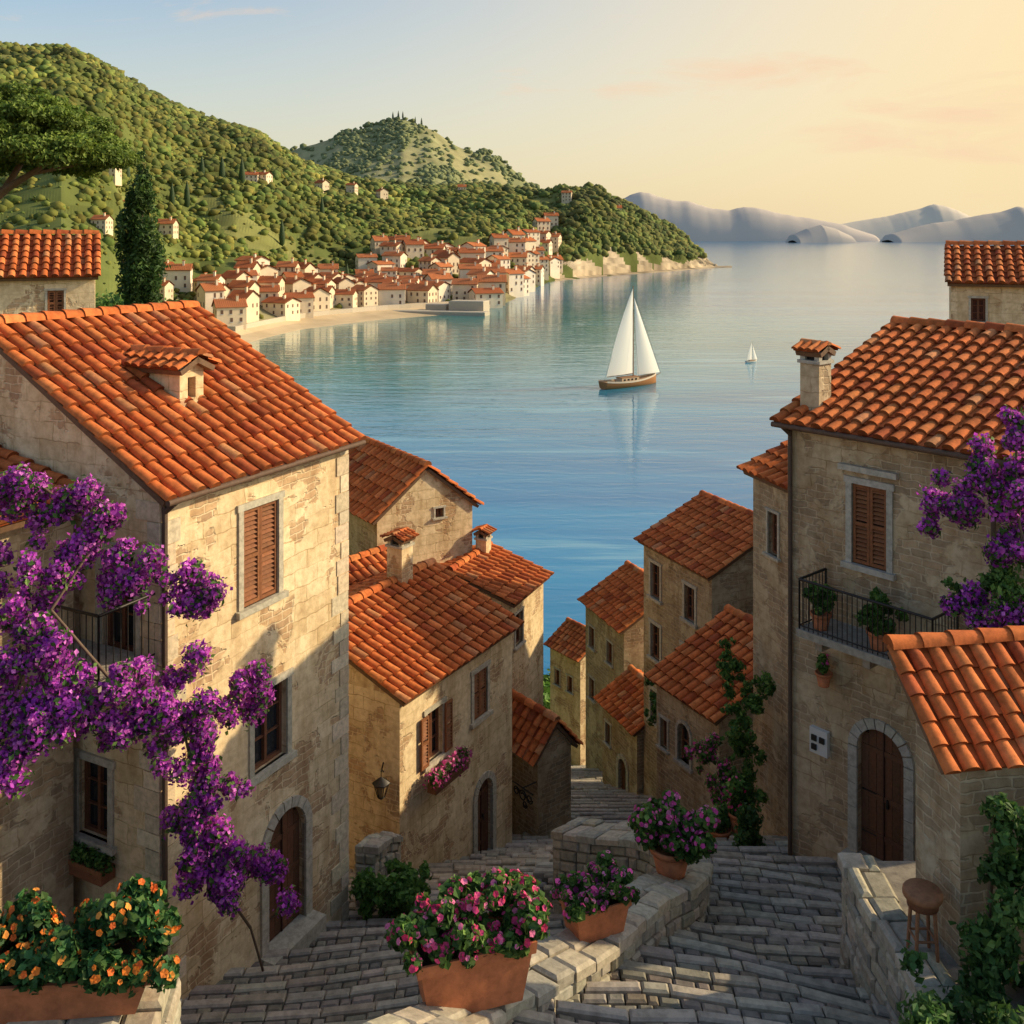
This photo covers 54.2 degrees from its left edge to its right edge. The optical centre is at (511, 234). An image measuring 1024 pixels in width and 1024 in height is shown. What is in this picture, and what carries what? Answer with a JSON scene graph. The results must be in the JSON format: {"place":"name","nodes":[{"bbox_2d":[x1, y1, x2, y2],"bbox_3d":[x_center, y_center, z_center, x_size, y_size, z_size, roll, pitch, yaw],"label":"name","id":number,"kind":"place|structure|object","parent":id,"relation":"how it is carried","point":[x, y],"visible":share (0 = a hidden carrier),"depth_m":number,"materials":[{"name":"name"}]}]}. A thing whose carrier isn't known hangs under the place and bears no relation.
{"place":"outdoors","nodes":[
{"label":"outdoors","id":0,"kind":"place"},
{"bbox_2d":[0,48,731,342],"bbox_3d":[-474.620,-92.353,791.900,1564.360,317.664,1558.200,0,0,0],"label":"coastal hills","id":1,"kind":"structure","parent":0,"point":[592,265],"depth_m":638.20,"materials":[{"name":"plant"}]},
{"bbox_2d":[89,212,113,235],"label":"distant house","id":2,"kind":"structure","parent":1,"relation":"on","point":[104,222],"depth_m":377.65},
{"bbox_2d":[157,216,179,238],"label":"distant house","id":3,"kind":"structure","parent":1,"relation":"on","point":[169,226],"depth_m":534.39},
{"bbox_2d":[162,260,193,293],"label":"distant house","id":4,"kind":"structure","parent":1,"relation":"on","point":[179,276],"depth_m":456.15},
{"bbox_2d":[195,278,225,312],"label":"distant house","id":5,"kind":"structure","parent":1,"relation":"on","point":[207,293],"depth_m":425.44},
{"bbox_2d":[211,295,247,329],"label":"distant house","id":6,"kind":"structure","parent":1,"relation":"on","point":[228,311],"depth_m":415.34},
{"bbox_2d":[226,286,260,322],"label":"distant house","id":7,"kind":"structure","parent":1,"relation":"on","point":[252,300],"depth_m":431.74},
{"bbox_2d":[125,111,422,273],"bbox_3d":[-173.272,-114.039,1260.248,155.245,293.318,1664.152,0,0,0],"label":"distant cypresses","id":8,"kind":"object","parent":1,"relation":"on","point":[222,174],"visible":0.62,"depth_m":639.83,"materials":[{"name":"green plant"}]},
{"bbox_2d":[261,294,301,320],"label":"distant house","id":9,"kind":"structure","parent":1,"relation":"on","point":[288,307],"depth_m":464.87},
{"bbox_2d":[282,289,314,317],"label":"distant house","id":10,"kind":"structure","parent":1,"relation":"on","point":[307,302],"depth_m":480.09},
{"bbox_2d":[285,275,312,292],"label":"distant house","id":11,"kind":"structure","parent":1,"relation":"on","point":[295,283],"depth_m":503.56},
{"bbox_2d":[302,283,331,310],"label":"distant house","id":12,"kind":"structure","parent":1,"relation":"on","point":[322,300],"depth_m":493.33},
{"bbox_2d":[227,301,448,330],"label":"promenade wall","id":13,"kind":"structure","parent":1,"relation":"on","point":[329,312],"depth_m":502.97,"materials":[{"name":"stone"}]},
{"bbox_2d":[335,287,358,308],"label":"distant house","id":14,"kind":"structure","parent":1,"relation":"on","point":[345,298],"depth_m":515.08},
{"bbox_2d":[0,41,706,318],"bbox_3d":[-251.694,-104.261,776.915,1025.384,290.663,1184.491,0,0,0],"label":"hillside forest","id":15,"kind":"object","parent":1,"relation":"on","point":[667,235],"visible":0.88,"depth_m":835.09,"materials":[{"name":"plant"}]},
{"bbox_2d":[350,282,379,306],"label":"distant house","id":16,"kind":"structure","parent":1,"relation":"on","point":[367,295],"depth_m":529.30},
{"bbox_2d":[377,281,406,304],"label":"distant house","id":17,"kind":"structure","parent":1,"relation":"on","point":[390,294],"depth_m":540.04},
{"bbox_2d":[381,249,407,267],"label":"distant house","id":18,"kind":"structure","parent":1,"relation":"on","point":[398,258],"depth_m":652.12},
{"bbox_2d":[402,237,424,258],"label":"distant house","id":19,"kind":"structure","parent":1,"relation":"on","point":[413,248],"depth_m":670.01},
{"bbox_2d":[406,281,438,302],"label":"distant house","id":20,"kind":"structure","parent":1,"relation":"on","point":[425,292],"depth_m":557.36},
{"bbox_2d":[451,276,479,299],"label":"distant house","id":21,"kind":"structure","parent":1,"relation":"on","point":[461,287],"depth_m":585.02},
{"bbox_2d":[467,285,503,307],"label":"distant house","id":22,"kind":"structure","parent":1,"relation":"on","point":[493,295],"depth_m":574.13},
{"bbox_2d":[477,271,506,305],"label":"distant house","id":23,"kind":"structure","parent":1,"relation":"on","point":[495,280],"depth_m":592.47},
{"bbox_2d":[505,265,524,297],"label":"distant house","id":24,"kind":"structure","parent":1,"relation":"on","point":[515,282],"depth_m":670.63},
{"bbox_2d":[291,119,536,188],"bbox_3d":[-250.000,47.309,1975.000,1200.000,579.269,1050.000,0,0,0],"label":"background hill","id":25,"kind":"structure","parent":0,"point":[460,155],"depth_m":1968.70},
{"bbox_2d":[290,117,539,189],"bbox_3d":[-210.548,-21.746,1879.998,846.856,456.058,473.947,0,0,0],"label":"background forest","id":26,"kind":"object","parent":25,"relation":"on","point":[342,137],"visible":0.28,"depth_m":1969.85,"materials":[{"name":"plant"}]},
{"bbox_2d":[0,0,1023,223],"label":"sky","id":27,"kind":"structure","parent":0,"point":[835,111],"materials":[{"name":"beige"}]},
{"bbox_2d":[250,240,1023,674],"bbox_3d":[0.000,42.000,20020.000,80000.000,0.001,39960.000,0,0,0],"label":"sea","id":28,"kind":"structure","parent":0,"point":[544,446],"depth_m":286.69,"materials":[{"name":"liquid"}]},
{"bbox_2d":[392,300,489,315],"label":"stone jetty","id":29,"kind":"object","parent":28,"relation":"in","point":[466,307],"visible":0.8,"depth_m":529.13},
{"bbox_2d":[598,286,660,389],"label":"sailboat","id":30,"kind":"object","parent":28,"relation":"on","point":[621,363],"visible":0.95,"depth_m":277.61,"materials":[{"name":"fabric"}]},
{"bbox_2d":[786,225,855,242],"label":"distant island","id":31,"kind":"structure","parent":28,"relation":"on","point":[820,234],"depth_m":5479.96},
{"bbox_2d":[624,192,879,240],"bbox_3d":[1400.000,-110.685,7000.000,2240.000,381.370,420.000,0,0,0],"label":"distant island","id":32,"kind":"structure","parent":0,"point":[695,222],"depth_m":6863.12,"materials":[{"name":"stone"}]},
{"bbox_2d":[838,852,974,1023],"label":"terrace wall","id":33,"kind":"structure","parent":0,"point":[874,930],"depth_m":11.98,"materials":[{"name":"stone"}]},
{"bbox_2d":[843,204,970,239],"bbox_3d":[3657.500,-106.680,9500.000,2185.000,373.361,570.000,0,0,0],"label":"distant island","id":34,"kind":"structure","parent":0,"point":[880,228],"depth_m":9343.15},
{"bbox_2d":[880,207,1023,241],"bbox_3d":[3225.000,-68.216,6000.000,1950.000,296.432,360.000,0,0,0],"label":"distant island","id":35,"kind":"structure","parent":0,"point":[1007,225],"depth_m":5878.77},
{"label":"ground","id":36,"kind":"structure","parent":0,"visible":0},
{"bbox_2d":[0,280,94,313],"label":"walls","id":37,"kind":"structure","parent":36,"relation":"on","point":[16,297],"depth_m":29.56,"materials":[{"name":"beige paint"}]},
{"bbox_2d":[0,229,100,280],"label":"roof","id":38,"kind":"structure","parent":37,"relation":"on","point":[38,256],"depth_m":30.38,"materials":[{"name":"tile"}]},
{"bbox_2d":[44,288,66,310],"bbox_3d":[-13.591,2.022,29.786,0.690,0.864,0.280,0,0,-22],"label":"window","id":39,"kind":"structure","parent":37,"relation":"attached to","point":[55,299],"depth_m":29.77,"materials":[{"name":"wood"}]},
{"bbox_2d":[0,444,100,928],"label":"stone annex","id":40,"kind":"object","parent":36,"relation":"on","point":[36,834],"visible":0.24,"depth_m":14.55,"materials":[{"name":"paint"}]},
{"bbox_2d":[0,78,144,199],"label":"umbrella pine tree","id":41,"kind":"object","parent":36,"relation":"on","point":[49,133],"visible":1,"depth_m":36.60,"materials":[{"name":"green plant"}]},
{"bbox_2d":[6,977,180,1023],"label":"wall","id":42,"kind":"structure","parent":36,"relation":"on","point":[154,1007],"depth_m":9.35,"materials":[{"name":"stone"}]},
{"bbox_2d":[0,873,183,1023],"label":"marigold planter","id":43,"kind":"object","parent":42,"relation":"on","point":[103,957],"visible":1,"depth_m":9.15,"materials":[{"name":"ceramic"}]},
{"bbox_2d":[113,151,170,304],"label":"cypress tree","id":44,"kind":"object","parent":36,"relation":"on","point":[142,268],"visible":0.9,"depth_m":43.48,"materials":[{"name":"green plant"}]},
{"bbox_2d":[95,288,188,306],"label":"hillside shrubs","id":45,"kind":"object","parent":36,"relation":"on","point":[107,302],"visible":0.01,"depth_m":50.19,"materials":[{"name":"green plant"}]},
{"bbox_2d":[0,347,346,999],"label":"walls","id":46,"kind":"structure","parent":36,"relation":"on","point":[297,626],"depth_m":15.95,"materials":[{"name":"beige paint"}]},
{"bbox_2d":[24,592,157,696],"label":"balcony","id":47,"kind":"structure","parent":46,"relation":"attached to","point":[105,655],"depth_m":14.07,"materials":[{"name":"metal"}]},
{"bbox_2d":[68,840,114,886],"bbox_3d":[-6.364,9.330,14.950,1.090,0.440,0.367,0,0,27],"label":"flower box","id":48,"kind":"object","parent":46,"relation":"attached to","point":[92,865],"visible":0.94,"depth_m":14.81,"materials":[{"name":"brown wood"}]},
{"bbox_2d":[0,300,365,506],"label":"roof","id":49,"kind":"structure","parent":46,"relation":"on","point":[251,411],"depth_m":16.67,"materials":[{"name":"ceramic"}]},
{"bbox_2d":[116,343,221,406],"bbox_3d":[-6.184,2.478,17.309,2.182,1.144,1.099,0,0,27],"label":"dormer","id":50,"kind":"object","parent":49,"relation":"on","point":[173,371],"visible":0.83,"depth_m":16.87,"materials":[{"name":"tile"}]},
{"bbox_2d":[73,440,365,978],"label":"windows and doors","id":51,"kind":"structure","parent":46,"relation":"attached to","point":[258,566],"depth_m":16.40,"materials":[{"name":"stone"}]},
{"bbox_2d":[348,544,386,587],"bbox_3d":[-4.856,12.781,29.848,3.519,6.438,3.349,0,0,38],"label":"roof","id":52,"kind":"structure","parent":36,"relation":"on","point":[367,563],"depth_m":29.94,"materials":[{"name":"tile"}]},
{"bbox_2d":[354,831,402,911],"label":"wall","id":53,"kind":"structure","parent":36,"relation":"on","point":[375,851],"depth_m":18.99,"materials":[{"name":"stone"}]},
{"bbox_2d":[348,471,471,563],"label":"walls","id":54,"kind":"structure","parent":36,"relation":"on","point":[444,540],"depth_m":31.95,"materials":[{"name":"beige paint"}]},
{"bbox_2d":[347,436,483,524],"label":"roof","id":55,"kind":"structure","parent":54,"relation":"on","point":[383,476],"depth_m":32.41,"materials":[{"name":"tile"}]},
{"bbox_2d":[348,634,511,868],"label":"walls","id":56,"kind":"structure","parent":36,"relation":"on","point":[384,727],"depth_m":23.54,"materials":[{"name":"beige paint"}]},
{"bbox_2d":[348,558,524,706],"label":"roof","id":57,"kind":"structure","parent":56,"relation":"on","point":[432,623],"depth_m":25.32,"materials":[{"name":"tile"}]},
{"bbox_2d":[380,527,419,582],"bbox_3d":[-3.046,8.947,27.159,0.871,1.907,0.700,0,0,30],"label":"chimney","id":58,"kind":"object","parent":57,"relation":"on","point":[399,544],"visible":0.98,"depth_m":26.97,"materials":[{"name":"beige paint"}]},
{"bbox_2d":[421,659,497,853],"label":"windows and doors","id":59,"kind":"structure","parent":56,"relation":"attached to","point":[430,731],"depth_m":25.42,"materials":[{"name":"stone"}]},
{"bbox_2d":[422,745,472,794],"bbox_3d":[-1.502,12.695,23.766,0.538,0.640,1.692,0,0,30],"label":"flower box","id":60,"kind":"object","parent":59,"relation":"attached to","point":[452,769],"visible":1,"depth_m":23.59,"materials":[{"name":"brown wood"}]},
{"bbox_2d":[477,584,542,705],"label":"walls","id":61,"kind":"structure","parent":36,"relation":"on","point":[527,669],"depth_m":31.66,"materials":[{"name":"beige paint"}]},
{"bbox_2d":[440,541,553,607],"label":"roof","id":62,"kind":"structure","parent":61,"relation":"on","point":[502,574],"depth_m":31.52,"materials":[{"name":"tile"}]},
{"bbox_2d":[471,524,496,552],"bbox_3d":[-0.939,10.171,32.862,0.772,1.257,0.585,0,0,24],"label":"chimney","id":63,"kind":"object","parent":62,"relation":"on","point":[482,534],"visible":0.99,"depth_m":32.70,"materials":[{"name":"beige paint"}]},
{"bbox_2d":[363,817,712,1023],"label":"parapet wall","id":64,"kind":"structure","parent":36,"relation":"on","point":[566,965],"depth_m":13.01,"materials":[{"name":"stone"}]},
{"bbox_2d":[383,866,552,1012],"bbox_3d":[-0.448,7.344,10.426,1.729,1.171,0.994,0,0,-18],"label":"geranium planter","id":65,"kind":"object","parent":64,"relation":"on","point":[465,952],"visible":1,"depth_m":10.22,"materials":[{"name":"ceramic"}]},
{"bbox_2d":[549,850,640,942],"bbox_3d":[1.016,8.225,12.409,1.065,0.750,0.706,0,0,-25],"label":"geranium planter","id":66,"kind":"object","parent":64,"relation":"on","point":[596,899],"visible":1,"depth_m":12.27,"materials":[{"name":"ceramic"}]},
{"bbox_2d":[627,789,721,879],"bbox_3d":[2.408,8.915,14.880,1.315,1.131,1.036,0,0,0],"label":"geranium pot","id":67,"kind":"object","parent":64,"relation":"on","point":[672,836],"visible":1,"depth_m":14.61,"materials":[{"name":"ceramic"}]},
{"bbox_2d":[180,765,898,1023],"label":"cobbled street steps","id":68,"kind":"structure","parent":36,"relation":"on","point":[761,944],"depth_m":14.52,"materials":[{"name":"stone"}]},
{"bbox_2d":[0,461,301,971],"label":"bougainvillea","id":69,"kind":"object","parent":68,"relation":"on","point":[222,865],"visible":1,"depth_m":13.25,"materials":[{"name":"purple plant"}]},
{"bbox_2d":[348,858,431,920],"bbox_3d":[-2.125,12.194,18.429,1.668,1.612,1.208,0,0,0],"label":"green shrub","id":70,"kind":"object","parent":68,"relation":"on","point":[370,890],"visible":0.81,"depth_m":18.21,"materials":[{"name":"green plant"}]},
{"bbox_2d":[683,731,739,805],"bbox_3d":[4.420,11.950,21.876,0.726,2.021,1.578,0,0,-28],"label":"flowering vine","id":71,"kind":"object","parent":68,"relation":"on","point":[706,752],"visible":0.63,"depth_m":21.95,"materials":[{"name":"purple plant"}]},
{"bbox_2d":[703,801,734,838],"bbox_3d":[4.324,12.337,20.920,0.838,0.826,0.539,0,0,-19],"label":"potted plant","id":72,"kind":"object","parent":68,"relation":"on","point":[724,829],"visible":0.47,"depth_m":20.82,"materials":[{"name":"green plant"}]},
{"bbox_2d":[722,775,754,833],"bbox_3d":[4.787,11.881,20.954,0.798,1.139,0.636,0,0,0],"label":"potted plant","id":73,"kind":"object","parent":68,"relation":"on","point":[735,793],"visible":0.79,"depth_m":20.81,"materials":[{"name":"green plant"}]},
{"bbox_2d":[730,802,766,848],"bbox_3d":[4.563,11.531,19.221,0.716,1.337,0.789,0,0,0],"label":"green shrub","id":74,"kind":"object","parent":68,"relation":"on","point":[748,820],"visible":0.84,"depth_m":19.08,"materials":[{"name":"green plant"}]},
{"bbox_2d":[512,688,582,836],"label":"stone house","id":75,"kind":"structure","parent":36,"relation":"on","point":[544,739],"depth_m":28.74,"materials":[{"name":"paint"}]},
{"bbox_2d":[550,648,585,765],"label":"walls","id":76,"kind":"structure","parent":36,"relation":"on","point":[568,709],"depth_m":50.62,"materials":[{"name":"beige paint"}]},
{"bbox_2d":[543,617,585,662],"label":"roof","id":77,"kind":"structure","parent":76,"relation":"on","point":[567,638],"depth_m":51.50,"materials":[{"name":"ceramic"}]},
{"bbox_2d":[586,608,643,770],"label":"walls","id":78,"kind":"structure","parent":36,"relation":"on","point":[628,647],"depth_m":42.02,"materials":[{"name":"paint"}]},
{"bbox_2d":[586,623,613,703],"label":"windows and doors","id":79,"kind":"structure","parent":78,"relation":"attached to","point":[608,663],"depth_m":42.66,"materials":[{"name":"stone"}]},
{"bbox_2d":[577,560,643,634],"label":"roof","id":80,"kind":"structure","parent":78,"relation":"on","point":[614,600],"depth_m":42.23,"materials":[{"name":"tile"}]},
{"bbox_2d":[602,707,643,794],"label":"walls","id":81,"kind":"structure","parent":36,"relation":"on","point":[627,745],"depth_m":37.03,"materials":[{"name":"paint"}]},
{"bbox_2d":[602,718,628,791],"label":"windows and doors","id":82,"kind":"structure","parent":81,"relation":"attached to","point":[625,777],"depth_m":37.27,"materials":[{"name":"stone"}]},
{"bbox_2d":[593,664,644,736],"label":"roof","id":83,"kind":"structure","parent":81,"relation":"on","point":[620,699],"depth_m":37.67,"materials":[{"name":"tile"}]},
{"bbox_2d":[644,546,752,797],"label":"walls","id":84,"kind":"structure","parent":36,"relation":"on","point":[732,585],"depth_m":34.03,"materials":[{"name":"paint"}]},
{"bbox_2d":[646,557,697,728],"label":"windows and doors","id":85,"kind":"structure","parent":84,"relation":"attached to","point":[691,606],"depth_m":35.02,"materials":[{"name":"stone"}]},
{"bbox_2d":[633,490,752,580],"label":"roof","id":86,"kind":"structure","parent":84,"relation":"on","point":[705,535],"depth_m":34.42,"materials":[{"name":"tile"}]},
{"bbox_2d":[657,686,752,835],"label":"walls","id":87,"kind":"structure","parent":36,"relation":"on","point":[692,790],"depth_m":26.37,"materials":[{"name":"paint"}]},
{"bbox_2d":[655,713,692,774],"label":"windows and doors","id":88,"kind":"structure","parent":87,"relation":"attached to","point":[687,740],"depth_m":26.74,"materials":[{"name":"stone"}]},
{"bbox_2d":[643,604,752,725],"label":"roof","id":89,"kind":"structure","parent":87,"relation":"on","point":[686,673],"depth_m":27.11,"materials":[{"name":"tile"}]},
{"bbox_2d":[753,478,787,836],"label":"walls","id":90,"kind":"structure","parent":36,"relation":"on","point":[770,623],"depth_m":22.24,"materials":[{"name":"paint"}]},
{"bbox_2d":[736,440,787,492],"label":"roof","id":91,"kind":"structure","parent":90,"relation":"on","point":[769,467],"depth_m":22.46,"materials":[{"name":"tile"}]},
{"bbox_2d":[762,506,781,562],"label":"windows and doors","id":92,"kind":"structure","parent":90,"relation":"attached to","point":[776,534],"depth_m":22.33,"materials":[{"name":"stone"}]},
{"bbox_2d":[792,430,1023,865],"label":"walls","id":93,"kind":"structure","parent":36,"relation":"on","point":[852,694],"depth_m":17.69,"materials":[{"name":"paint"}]},
{"bbox_2d":[715,637,776,808],"bbox_3d":[4.963,10.457,21.534,0.816,3.000,2.389,0,0,-6],"label":"wall vine","id":94,"kind":"object","parent":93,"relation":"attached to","point":[739,740],"depth_m":21.26,"materials":[{"name":"green plant"}]},
{"bbox_2d":[809,724,829,757],"bbox_3d":[5.536,9.125,18.016,0.130,0.450,0.360,0,0,-40],"label":"meter box","id":95,"kind":"object","parent":93,"relation":"attached to","point":[819,740],"visible":1,"depth_m":17.97,"materials":[{"name":"grey metal"}]},
{"bbox_2d":[815,653,832,687],"bbox_3d":[5.535,7.723,17.772,0.306,0.555,0.354,0,0,7],"label":"hanging flower pot","id":96,"kind":"object","parent":93,"relation":"on","point":[823,674],"visible":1,"depth_m":17.68,"materials":[{"name":"ceramic"}]},
{"bbox_2d":[837,462,898,479],"bbox_3d":[6.155,4.080,17.295,0.120,0.100,1.100,0,0,-40],"label":"window hood","id":97,"kind":"object","parent":93,"relation":"attached to","point":[869,471],"depth_m":17.24,"materials":[{"name":"stone"}]},
{"bbox_2d":[796,568,958,670],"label":"balcony","id":98,"kind":"structure","parent":93,"relation":"attached to","point":[846,638],"depth_m":16.83,"materials":[{"name":"metal"}]},
{"bbox_2d":[802,580,838,630],"bbox_3d":[5.400,6.458,17.401,0.508,0.804,0.662,0,0,-40],"label":"potted plant","id":99,"kind":"object","parent":98,"relation":"on","point":[820,605],"visible":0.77,"depth_m":17.32,"materials":[{"name":"green plant"}]},
{"bbox_2d":[854,586,908,651],"bbox_3d":[6.127,6.379,16.593,0.669,0.963,0.877,0,0,-40],"label":"potted plant","id":100,"kind":"object","parent":98,"relation":"on","point":[875,594],"visible":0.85,"depth_m":16.46,"materials":[{"name":"green plant"}]},
{"bbox_2d":[771,421,1006,868],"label":"windows and doors","id":101,"kind":"structure","parent":93,"relation":"attached to","point":[887,800],"depth_m":17.32,"materials":[{"name":"stone"}]},
{"bbox_2d":[769,315,1023,460],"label":"roof","id":102,"kind":"structure","parent":93,"relation":"on","point":[949,385],"depth_m":18.19,"materials":[{"name":"tile"}]},
{"bbox_2d":[791,338,840,410],"bbox_3d":[5.661,2.721,18.647,0.811,1.557,0.610,0,0,-40],"label":"chimney","id":103,"kind":"object","parent":102,"relation":"on","point":[815,360],"visible":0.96,"depth_m":18.50,"materials":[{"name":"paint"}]},
{"bbox_2d":[876,861,1023,1023],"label":"terrace","id":104,"kind":"structure","parent":36,"relation":"on","point":[898,874],"depth_m":12.09,"materials":[{"name":"stone"}]},
{"bbox_2d":[902,878,942,962],"bbox_3d":[4.620,7.731,11.250,0.430,0.741,0.430,0,0,0],"label":"wooden stool","id":105,"kind":"object","parent":104,"relation":"on","point":[923,896],"visible":0.94,"depth_m":11.15,"materials":[{"name":"brown wood"}]},
{"bbox_2d":[882,625,1023,965],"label":"stone annex","id":106,"kind":"object","parent":104,"relation":"on","point":[963,691],"visible":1,"depth_m":11.48,"materials":[{"name":"ceramic"}]},
{"bbox_2d":[896,792,1023,1023],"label":"ivy bush","id":107,"kind":"object","parent":104,"relation":"on","point":[994,951],"visible":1,"depth_m":10.59,"materials":[{"name":"green plant"}]},
{"bbox_2d":[916,404,1023,629],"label":"bougainvillea","id":108,"kind":"object","parent":36,"relation":"on","point":[964,505],"visible":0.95,"depth_m":14.19,"materials":[{"name":"purple plant"}]},
{"bbox_2d":[949,283,1023,324],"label":"walls","id":109,"kind":"structure","parent":36,"relation":"on","point":[1005,305],"depth_m":29.90,"materials":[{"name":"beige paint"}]},
{"bbox_2d":[968,296,988,322],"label":"windows and doors","id":110,"kind":"structure","parent":109,"relation":"attached to","point":[977,308],"depth_m":30.15,"materials":[{"name":"wood"}]},
{"bbox_2d":[944,240,1023,287],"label":"roof","id":111,"kind":"structure","parent":109,"relation":"on","point":[976,264],"depth_m":30.79,"materials":[{"name":"tile"}]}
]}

